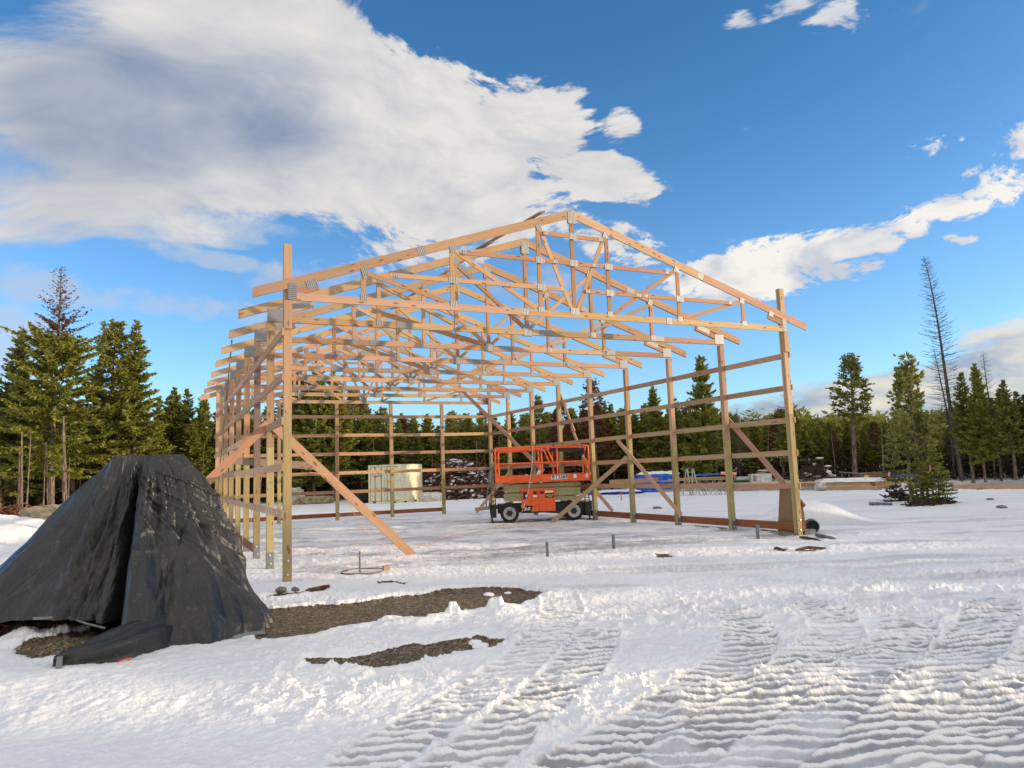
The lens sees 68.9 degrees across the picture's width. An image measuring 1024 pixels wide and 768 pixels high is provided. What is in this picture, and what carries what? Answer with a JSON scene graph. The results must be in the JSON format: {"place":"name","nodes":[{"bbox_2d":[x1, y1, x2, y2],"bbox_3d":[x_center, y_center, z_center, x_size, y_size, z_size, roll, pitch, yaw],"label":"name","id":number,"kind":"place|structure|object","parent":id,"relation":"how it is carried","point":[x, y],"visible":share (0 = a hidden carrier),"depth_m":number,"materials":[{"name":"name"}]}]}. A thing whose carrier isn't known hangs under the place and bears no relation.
{"place":"outdoors","nodes":[
{"label":"outdoors","id":0,"kind":"place"},
{"bbox_2d":[0,457,1023,767],"bbox_3d":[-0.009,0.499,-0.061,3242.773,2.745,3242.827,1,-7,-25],"label":"ground","id":1,"kind":"structure","parent":0,"point":[880,635],"depth_m":7.34,"materials":[{"name":"white snow"}]},
{"bbox_2d":[0,394,16,510],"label":"conifer","id":2,"kind":"object","parent":1,"relation":"on","point":[12,441],"visible":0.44,"depth_m":49.44,"materials":[{"name":"plant"}]},
{"bbox_2d":[0,502,41,516],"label":"red brush","id":3,"kind":"object","parent":1,"relation":"on","point":[8,511],"visible":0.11,"depth_m":40.86,"materials":[{"name":"plant"}]},
{"bbox_2d":[20,432,22,508],"bbox_3d":[-28.931,5.469,44.087,0.273,5.300,0.163,1,-7,-25],"label":"bare trunk","id":4,"kind":"object","parent":1,"relation":"on","point":[21,481],"visible":0.74,"depth_m":44.04,"materials":[{"name":"brown plant"}]},
{"bbox_2d":[0,326,61,510],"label":"conifer","id":5,"kind":"object","parent":1,"relation":"on","point":[10,490],"visible":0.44,"depth_m":49.87,"materials":[{"name":"green plant"}]},
{"bbox_2d":[18,504,60,519],"bbox_3d":[-18.981,5.551,32.513,4.284,0.839,2.126,-1,-7,-5],"label":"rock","id":6,"kind":"object","parent":1,"relation":"on","point":[45,512],"visible":0.2,"depth_m":31.66,"materials":[{"name":"beige stone"}]},
{"bbox_2d":[10,415,69,505],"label":"conifer","id":7,"kind":"object","parent":1,"relation":"on","point":[57,483],"visible":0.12,"depth_m":51.03,"materials":[{"name":"green plant"}]},
{"bbox_2d":[0,265,124,504],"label":"conifer","id":8,"kind":"object","parent":1,"relation":"on","point":[62,347],"visible":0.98,"depth_m":47.58,"materials":[{"name":"green plant"}]},
{"bbox_2d":[62,416,66,502],"bbox_3d":[-27.109,5.095,45.288,0.468,6.261,0.279,1,-7,-25],"label":"bare trunk","id":9,"kind":"object","parent":1,"relation":"on","point":[64,485],"visible":0.74,"depth_m":45.18,"materials":[{"name":"brown plant"}]},
{"bbox_2d":[56,404,93,494],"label":"conifer","id":10,"kind":"object","parent":1,"relation":"on","point":[72,484],"visible":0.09,"depth_m":51.70,"materials":[{"name":"plant"}]},
{"bbox_2d":[79,321,124,468],"bbox_3d":[-28.887,2.265,52.944,3.427,13.969,4.050,-5,-7,21],"label":"conifer","id":11,"kind":"object","parent":1,"relation":"on","point":[105,400],"visible":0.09,"depth_m":52.60,"materials":[{"name":"green plant"}]},
{"bbox_2d":[74,318,141,463],"bbox_3d":[-27.574,2.202,51.249,4.395,13.847,4.462,2,-8,-29],"label":"conifer","id":12,"kind":"object","parent":1,"relation":"on","point":[110,360],"visible":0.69,"depth_m":50.90,"materials":[{"name":"green plant"}]},
{"bbox_2d":[93,319,176,472],"bbox_3d":[-25.878,2.254,51.232,5.288,13.484,5.074,1,-8,-27],"label":"conifer","id":13,"kind":"object","parent":1,"relation":"on","point":[135,395],"visible":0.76,"depth_m":50.88,"materials":[{"name":"green plant"}]},
{"bbox_2d":[0,454,273,668],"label":"tarp heap","id":14,"kind":"object","parent":1,"relation":"on","point":[147,550],"visible":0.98,"depth_m":9.03,"materials":[{"name":"black plastic"}]},
{"bbox_2d":[142,418,170,454],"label":"conifer","id":15,"kind":"object","parent":1,"relation":"on","point":[164,442],"visible":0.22,"depth_m":54.15,"materials":[{"name":"plant"}]},
{"bbox_2d":[161,387,188,454],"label":"conifer","id":16,"kind":"object","parent":1,"relation":"on","point":[178,428],"visible":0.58,"depth_m":57.24,"materials":[{"name":"green plant"}]},
{"bbox_2d":[172,388,197,441],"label":"conifer","id":17,"kind":"object","parent":1,"relation":"on","point":[188,407],"visible":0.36,"depth_m":58.79,"materials":[{"name":"green plant"}]},
{"bbox_2d":[176,422,214,485],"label":"conifer","id":18,"kind":"object","parent":1,"relation":"on","point":[193,435],"visible":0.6,"depth_m":56.04,"materials":[{"name":"green plant"}]},
{"bbox_2d":[180,394,214,474],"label":"conifer","id":19,"kind":"object","parent":1,"relation":"on","point":[204,416],"visible":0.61,"depth_m":57.01,"materials":[{"name":"green plant"}]},
{"bbox_2d":[203,412,223,468],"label":"conifer","id":20,"kind":"object","parent":1,"relation":"on","point":[213,440],"visible":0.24,"depth_m":57.75,"materials":[{"name":"plant"}]},
{"bbox_2d":[234,409,276,487],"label":"conifer","id":21,"kind":"object","parent":1,"relation":"on","point":[262,449],"visible":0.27,"depth_m":57.24,"materials":[{"name":"plant"}]},
{"bbox_2d":[261,396,299,473],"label":"conifer","id":22,"kind":"object","parent":1,"relation":"on","point":[294,424],"visible":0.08,"depth_m":58.55,"materials":[{"name":"green plant"}]},
{"bbox_2d":[282,371,305,487],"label":"conifer","id":23,"kind":"object","parent":1,"relation":"on","point":[293,404],"visible":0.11,"depth_m":58.44,"materials":[{"name":"green plant"}]},
{"bbox_2d":[274,383,343,495],"bbox_3d":[-15.810,4.565,58.627,5.093,9.613,5.374,-9,-9,44],"label":"conifer","id":24,"kind":"object","parent":1,"relation":"on","point":[310,448],"visible":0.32,"depth_m":57.67,"materials":[{"name":"green plant"}]},
{"bbox_2d":[292,495,334,504],"bbox_3d":[-14.508,8.456,54.474,3.165,0.625,1.346,-1,-7,-8],"label":"plastic sheet","id":25,"kind":"object","parent":1,"relation":"on","point":[305,500],"visible":0.96,"depth_m":53.97,"materials":[{"name":"beige plastic"}]},
{"bbox_2d":[292,361,339,495],"bbox_3d":[-15.383,3.743,58.130,4.154,11.286,4.383,0,-7,-19],"label":"conifer","id":26,"kind":"object","parent":1,"relation":"on","point":[316,424],"visible":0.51,"depth_m":57.43,"materials":[{"name":"green plant"}]},
{"bbox_2d":[315,372,359,500],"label":"conifer","id":27,"kind":"object","parent":1,"relation":"on","point":[328,448],"visible":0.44,"depth_m":57.70,"materials":[{"name":"green plant"}]},
{"bbox_2d":[326,404,354,500],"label":"conifer","id":28,"kind":"object","parent":1,"relation":"on","point":[350,420],"visible":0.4,"depth_m":58.24,"materials":[{"name":"green plant"}]},
{"bbox_2d":[341,391,367,488],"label":"conifer","id":29,"kind":"object","parent":1,"relation":"on","point":[353,409],"visible":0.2,"depth_m":63.71,"materials":[{"name":"plant"}]},
{"bbox_2d":[344,409,384,487],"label":"conifer","id":30,"kind":"object","parent":1,"relation":"on","point":[361,462],"visible":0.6,"depth_m":59.46,"materials":[{"name":"green plant"}]},
{"bbox_2d":[365,406,396,464],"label":"conifer","id":31,"kind":"object","parent":1,"relation":"on","point":[384,428],"visible":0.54,"depth_m":61.74,"materials":[{"name":"green plant"}]},
{"bbox_2d":[368,464,422,503],"bbox_3d":[-8.124,6.961,52.286,2.455,2.615,3.267,-5,-7,21],"label":"shipping container","id":32,"kind":"object","parent":1,"relation":"on","point":[401,480],"visible":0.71,"depth_m":51.04,"materials":[{"name":"beige metal"}]},
{"bbox_2d":[370,467,384,500],"bbox_3d":[-9.195,6.840,51.013,1.068,2.320,0.117,-5,-7,21],"label":"door","id":33,"kind":"structure","parent":32,"relation":"in","point":[377,480],"depth_m":51.00,"materials":[{"name":"beige paint"}]},
{"bbox_2d":[384,466,398,500],"bbox_3d":[-8.185,6.760,50.635,1.068,2.320,0.115,-5,-7,21],"label":"door","id":34,"kind":"structure","parent":32,"relation":"in","point":[386,475],"depth_m":50.65,"materials":[{"name":"beige paint"}]},
{"bbox_2d":[393,419,411,463],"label":"conifer","id":35,"kind":"object","parent":1,"relation":"on","point":[397,445],"visible":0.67,"depth_m":61.50,"materials":[{"name":"green plant"}]},
{"bbox_2d":[400,423,431,474],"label":"conifer","id":36,"kind":"object","parent":1,"relation":"on","point":[408,446],"visible":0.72,"depth_m":59.92,"materials":[{"name":"green plant"}]},
{"bbox_2d":[419,492,441,501],"bbox_3d":[-5.526,7.799,51.704,1.864,0.662,0.969,-2,-7,-2],"label":"plastic bundle","id":37,"kind":"object","parent":1,"relation":"on","point":[429,496],"visible":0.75,"depth_m":51.31,"materials":[{"name":"plastic"}]},
{"bbox_2d":[416,423,446,477],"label":"conifer","id":38,"kind":"object","parent":1,"relation":"on","point":[426,440],"visible":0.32,"depth_m":62.33,"materials":[{"name":"green plant"}]},
{"bbox_2d":[424,425,449,475],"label":"conifer","id":39,"kind":"object","parent":1,"relation":"on","point":[435,445],"visible":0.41,"depth_m":60.27,"materials":[{"name":"green plant"}]},
{"bbox_2d":[444,412,462,458],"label":"conifer","id":40,"kind":"object","parent":1,"relation":"on","point":[450,425],"visible":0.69,"depth_m":64.59,"materials":[{"name":"green plant"}]},
{"bbox_2d":[422,452,505,499],"bbox_3d":[-3.975,7.464,55.470,8.250,4.933,6.974,-5,-7,25],"label":"brush pile","id":41,"kind":"object","parent":1,"relation":"on","point":[468,477],"visible":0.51,"depth_m":54.19,"materials":[{"name":"brown plant"}]},
{"bbox_2d":[457,413,475,462],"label":"conifer","id":42,"kind":"object","parent":1,"relation":"on","point":[468,439],"visible":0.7,"depth_m":62.54,"materials":[{"name":"green plant"}]},
{"bbox_2d":[471,410,496,472],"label":"conifer","id":43,"kind":"object","parent":1,"relation":"on","point":[477,439],"visible":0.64,"depth_m":62.10,"materials":[{"name":"green plant"}]},
{"bbox_2d":[478,417,520,475],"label":"conifer","id":44,"kind":"object","parent":1,"relation":"on","point":[496,438],"visible":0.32,"depth_m":62.64,"materials":[{"name":"green plant"}]},
{"bbox_2d":[199,209,805,581],"bbox_3d":[-3.581,1.014,24.180,15.989,7.755,19.362,1,-7,-25],"label":"barn frame","id":45,"kind":"object","parent":1,"relation":"on","point":[262,346],"visible":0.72,"depth_m":20.32,"materials":[{"name":"brown wood"}]},
{"bbox_2d":[217,339,232,492],"bbox_3d":[-9.542,1.648,24.653,0.042,5.525,4.712,1,-8,-27],"label":"leaning pole","id":46,"kind":"object","parent":45,"relation":"attached to","point":[224,417],"visible":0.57,"depth_m":24.26,"materials":[{"name":"brown wood"}]},
{"bbox_2d":[233,457,313,469],"bbox_3d":[-5.724,1.915,18.029,2.098,0.381,0.038,1,-7,-25],"label":"old plank","id":47,"kind":"object","parent":45,"relation":"attached to","point":[249,461],"visible":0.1,"depth_m":17.92,"materials":[{"name":"brown wood"}]},
{"bbox_2d":[498,415,516,471],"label":"conifer","id":48,"kind":"object","parent":1,"relation":"on","point":[504,441],"visible":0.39,"depth_m":59.75,"materials":[{"name":"green plant"}]},
{"bbox_2d":[6,403,1018,498],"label":"distant wood","id":49,"kind":"object","parent":1,"relation":"on","point":[809,424],"visible":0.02,"depth_m":76.70,"materials":[{"name":"green plant"}]},
{"bbox_2d":[2,443,1023,514],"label":"underbrush","id":50,"kind":"object","parent":1,"relation":"on","point":[1006,465],"visible":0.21,"depth_m":56.22,"materials":[{"name":"plant"}]},
{"bbox_2d":[499,414,527,474],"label":"conifer","id":51,"kind":"object","parent":1,"relation":"on","point":[514,425],"visible":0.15,"depth_m":63.02,"materials":[{"name":"plant"}]},
{"bbox_2d":[516,413,530,473],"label":"conifer","id":52,"kind":"object","parent":1,"relation":"on","point":[522,420],"visible":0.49,"depth_m":64.02,"materials":[{"name":"plant"}]},
{"bbox_2d":[456,471,597,498],"bbox_3d":[1.082,7.654,54.404,10.756,2.750,5.181,-2,-7,0],"label":"brush pile","id":53,"kind":"object","parent":1,"relation":"on","point":[503,492],"visible":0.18,"depth_m":53.46,"materials":[{"name":"brown plant"}]},
{"bbox_2d":[525,394,550,461],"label":"conifer","id":54,"kind":"object","parent":1,"relation":"on","point":[538,421],"visible":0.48,"depth_m":59.76,"materials":[{"name":"green plant"}]},
{"bbox_2d":[490,444,592,522],"bbox_3d":[0.992,3.681,27.775,3.710,2.738,1.912,-2,-7,-2],"label":"scissor lift","id":55,"kind":"object","parent":1,"relation":"on","point":[542,497],"visible":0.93,"depth_m":26.95,"materials":[{"name":"orange metal"}]},
{"bbox_2d":[542,410,576,473],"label":"conifer","id":56,"kind":"object","parent":1,"relation":"on","point":[549,435],"visible":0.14,"depth_m":61.17,"materials":[{"name":"plant"}]},
{"bbox_2d":[543,404,579,472],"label":"conifer","id":57,"kind":"object","parent":1,"relation":"on","point":[567,432],"visible":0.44,"depth_m":57.41,"materials":[{"name":"green plant"}]},
{"bbox_2d":[575,378,618,490],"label":"conifer","id":58,"kind":"object","parent":1,"relation":"on","point":[602,447],"visible":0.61,"depth_m":58.53,"materials":[{"name":"green plant"}]},
{"bbox_2d":[578,405,617,483],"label":"conifer","id":59,"kind":"object","parent":1,"relation":"on","point":[603,465],"visible":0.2,"depth_m":60.33,"materials":[{"name":"plant"}]},
{"bbox_2d":[599,404,625,479],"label":"conifer","id":60,"kind":"object","parent":1,"relation":"on","point":[613,425],"visible":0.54,"depth_m":60.04,"materials":[{"name":"green plant"}]},
{"bbox_2d":[589,489,644,494],"bbox_3d":[7.287,7.548,51.982,4.151,0.359,1.961,-2,-7,0],"label":"loose tarp","id":61,"kind":"object","parent":1,"relation":"on","point":[609,492],"visible":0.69,"depth_m":51.30,"materials":[{"name":"blue plastic"}]},
{"bbox_2d":[612,414,649,473],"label":"conifer","id":62,"kind":"object","parent":1,"relation":"on","point":[635,425],"visible":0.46,"depth_m":59.94,"materials":[{"name":"green plant"}]},
{"bbox_2d":[609,478,658,483],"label":"long boards","id":63,"kind":"object","parent":1,"relation":"on","point":[637,480],"visible":0.77,"depth_m":47.29,"materials":[{"name":"brown wood"}]},
{"bbox_2d":[636,386,671,471],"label":"conifer","id":64,"kind":"object","parent":1,"relation":"on","point":[655,420],"visible":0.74,"depth_m":57.62,"materials":[{"name":"green plant"}]},
{"bbox_2d":[634,471,679,492],"bbox_3d":[10.426,6.997,53.539,3.108,1.540,2.108,-2,-7,0],"label":"covered stack","id":65,"kind":"object","parent":1,"relation":"on","point":[663,476],"visible":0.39,"depth_m":52.66,"materials":[{"name":"blue plastic"}]},
{"bbox_2d":[658,398,688,466],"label":"conifer","id":66,"kind":"object","parent":1,"relation":"on","point":[679,437],"visible":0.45,"depth_m":56.47,"materials":[{"name":"green plant"}]},
{"bbox_2d":[679,355,724,482],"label":"conifer","id":67,"kind":"object","parent":1,"relation":"on","point":[707,416],"visible":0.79,"depth_m":53.91,"materials":[{"name":"green plant"}]},
{"bbox_2d":[730,416,746,467],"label":"conifer","id":68,"kind":"object","parent":1,"relation":"on","point":[733,418],"visible":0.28,"depth_m":60.04,"materials":[{"name":"plant"}]},
{"bbox_2d":[741,419,772,473],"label":"conifer","id":69,"kind":"object","parent":1,"relation":"on","point":[754,437],"visible":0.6,"depth_m":56.62,"materials":[{"name":"green plant"}]},
{"bbox_2d":[761,425,773,458],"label":"conifer","id":70,"kind":"object","parent":1,"relation":"on","point":[765,433],"visible":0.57,"depth_m":60.74,"materials":[{"name":"plant"}]},
{"bbox_2d":[766,408,787,477],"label":"conifer","id":71,"kind":"object","parent":1,"relation":"on","point":[775,430],"visible":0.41,"depth_m":57.03,"materials":[{"name":"green plant"}]},
{"bbox_2d":[778,489,793,534],"bbox_3d":[7.030,3.231,19.009,0.020,1.330,0.812,1,-7,-25],"label":"plywood sheet","id":72,"kind":"object","parent":1,"relation":"on","point":[785,513],"visible":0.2,"depth_m":19.07,"materials":[{"name":"brown wood"}]},
{"bbox_2d":[662,477,912,491],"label":"floor deck","id":73,"kind":"structure","parent":1,"relation":"on","point":[808,485],"depth_m":49.28,"materials":[{"name":"brown wood"}]},
{"bbox_2d":[748,473,771,482],"bbox_3d":[17.846,6.753,53.714,1.469,0.605,0.827,-2,-7,0],"label":"wrapped pallet","id":74,"kind":"object","parent":73,"relation":"on","point":[766,477],"visible":0.95,"depth_m":53.33,"materials":[{"name":"white plastic"}]},
{"bbox_2d":[772,399,804,461],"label":"conifer","id":75,"kind":"object","parent":1,"relation":"on","point":[781,441],"visible":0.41,"depth_m":51.37,"materials":[{"name":"green plant"}]},
{"bbox_2d":[796,425,811,457],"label":"conifer","id":76,"kind":"object","parent":1,"relation":"on","point":[801,443],"visible":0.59,"depth_m":58.84,"materials":[{"name":"plant"}]},
{"bbox_2d":[798,455,838,481],"bbox_3d":[21.031,6.250,51.608,4.969,2.894,2.953,1,-7,-25],"label":"snowy bush","id":77,"kind":"object","parent":1,"relation":"on","point":[817,476],"visible":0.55,"depth_m":51.47,"materials":[{"name":"white plant"}]},
{"bbox_2d":[805,425,835,468],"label":"conifer","id":78,"kind":"object","parent":1,"relation":"on","point":[819,450],"visible":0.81,"depth_m":57.33,"materials":[{"name":"green plant"}]},
{"bbox_2d":[827,430,843,470],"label":"conifer","id":79,"kind":"object","parent":1,"relation":"on","point":[835,440],"visible":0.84,"depth_m":57.28,"materials":[{"name":"green plant"}]},
{"bbox_2d":[814,477,883,489],"bbox_3d":[20.507,6.073,45.513,3.964,0.701,1.525,-8,-9,43],"label":"lumber bundle","id":80,"kind":"object","parent":1,"relation":"on","point":[863,483],"visible":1,"depth_m":44.98,"materials":[{"name":"brown wood"}]},
{"bbox_2d":[839,423,858,462],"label":"conifer","id":81,"kind":"object","parent":1,"relation":"on","point":[847,438],"visible":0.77,"depth_m":58.84,"materials":[{"name":"plant"}]},
{"bbox_2d":[825,352,875,477],"bbox_3d":[25.061,2.497,54.616,3.435,9.816,3.448,3,-8,-37],"label":"conifer","id":82,"kind":"object","parent":1,"relation":"on","point":[854,370],"visible":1,"depth_m":54.51,"materials":[{"name":"green plant"}]},
{"bbox_2d":[851,428,881,473],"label":"conifer","id":83,"kind":"object","parent":1,"relation":"on","point":[864,448],"visible":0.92,"depth_m":55.57,"materials":[{"name":"green plant"}]},
{"bbox_2d":[868,421,883,465],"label":"conifer","id":84,"kind":"object","parent":1,"relation":"on","point":[875,431],"visible":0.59,"depth_m":58.07,"materials":[{"name":"green plant"}]},
{"bbox_2d":[875,423,892,477],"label":"conifer","id":85,"kind":"object","parent":1,"relation":"on","point":[884,441],"visible":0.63,"depth_m":54.78,"materials":[{"name":"plant"}]},
{"bbox_2d":[881,429,908,490],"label":"young fir","id":86,"kind":"object","parent":1,"relation":"on","point":[889,445],"visible":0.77,"depth_m":32.87,"materials":[{"name":"green plant"}]},
{"bbox_2d":[879,483,919,501],"bbox_3d":[16.717,4.797,31.945,2.073,1.102,1.482,1,-7,-25],"label":"root wad","id":87,"kind":"object","parent":1,"relation":"on","point":[899,493],"visible":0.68,"depth_m":31.66,"materials":[{"name":"wood"}]},
{"bbox_2d":[883,369,929,501],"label":"young pine","id":88,"kind":"object","parent":1,"relation":"on","point":[898,446],"visible":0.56,"depth_m":29.89,"materials":[{"name":"green plant"}]},
{"bbox_2d":[887,351,949,495],"bbox_3d":[15.945,1.839,29.667,2.402,6.293,1.720,-1,-7,-10],"label":"young pine","id":89,"kind":"object","parent":1,"relation":"on","point":[907,373],"visible":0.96,"depth_m":29.54,"materials":[{"name":"green plant"}]},
{"bbox_2d":[904,458,935,497],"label":"young fir","id":90,"kind":"object","parent":1,"relation":"on","point":[920,471],"visible":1,"depth_m":28.76,"materials":[{"name":"green plant"}]},
{"bbox_2d":[903,408,948,495],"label":"young fir","id":91,"kind":"object","parent":1,"relation":"on","point":[925,463],"visible":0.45,"depth_m":29.78,"materials":[{"name":"green plant"}]},
{"bbox_2d":[900,490,957,506],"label":"dead twigs","id":92,"kind":"object","parent":1,"relation":"on","point":[931,501],"visible":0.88,"depth_m":28.15,"materials":[{"name":"brown plant"}]},
{"bbox_2d":[922,444,950,497],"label":"young fir","id":93,"kind":"object","parent":1,"relation":"on","point":[932,463],"visible":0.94,"depth_m":28.70,"materials":[{"name":"green plant"}]},
{"bbox_2d":[917,256,971,480],"bbox_3d":[30.236,-1.078,52.130,3.846,16.058,4.019,-2,-7,0],"label":"dead conifer","id":94,"kind":"object","parent":1,"relation":"on","point":[947,391],"visible":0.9,"depth_m":52.15,"materials":[{"name":"grey plant"}]},
{"bbox_2d":[931,347,961,477],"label":"dead conifer","id":95,"kind":"object","parent":1,"relation":"on","point":[951,446],"visible":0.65,"depth_m":52.68,"materials":[{"name":"plant"}]},
{"bbox_2d":[939,423,955,471],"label":"conifer","id":96,"kind":"object","parent":1,"relation":"on","point":[947,453],"visible":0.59,"depth_m":54.02,"materials":[{"name":"plant"}]},
{"bbox_2d":[937,468,958,503],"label":"young fir","id":97,"kind":"object","parent":1,"relation":"on","point":[946,485],"visible":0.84,"depth_m":28.64,"materials":[{"name":"green plant"}]},
{"bbox_2d":[947,372,979,482],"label":"conifer","id":98,"kind":"object","parent":1,"relation":"on","point":[960,414],"visible":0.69,"depth_m":49.50,"materials":[{"name":"green plant"}]},
{"bbox_2d":[957,363,999,482],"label":"conifer","id":99,"kind":"object","parent":1,"relation":"on","point":[983,428],"visible":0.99,"depth_m":48.05,"materials":[{"name":"green plant"}]},
{"bbox_2d":[952,480,1023,488],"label":"slab form","id":100,"kind":"object","parent":1,"relation":"on","point":[1016,484],"depth_m":40.80,"materials":[{"name":"brown wood"}]},
{"bbox_2d":[979,355,1007,480],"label":"dead conifer","id":101,"kind":"object","parent":1,"relation":"on","point":[998,450],"visible":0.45,"depth_m":49.59,"materials":[{"name":"plant"}]},
{"bbox_2d":[987,397,1009,476],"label":"conifer","id":102,"kind":"object","parent":1,"relation":"on","point":[993,410],"visible":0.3,"depth_m":51.69,"materials":[{"name":"plant"}]},
{"bbox_2d":[990,379,1023,479],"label":"conifer","id":103,"kind":"object","parent":1,"relation":"on","point":[1005,406],"visible":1,"depth_m":46.37,"materials":[{"name":"green plant"}]},
{"bbox_2d":[1008,391,1023,445],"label":"conifer","id":104,"kind":"object","parent":1,"relation":"on","point":[1018,401],"visible":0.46,"depth_m":53.80,"materials":[{"name":"plant"}]},
{"bbox_2d":[0,0,1023,445],"label":"sky","id":105,"kind":"structure","parent":0,"point":[166,155],"materials":[{"name":"blue"}]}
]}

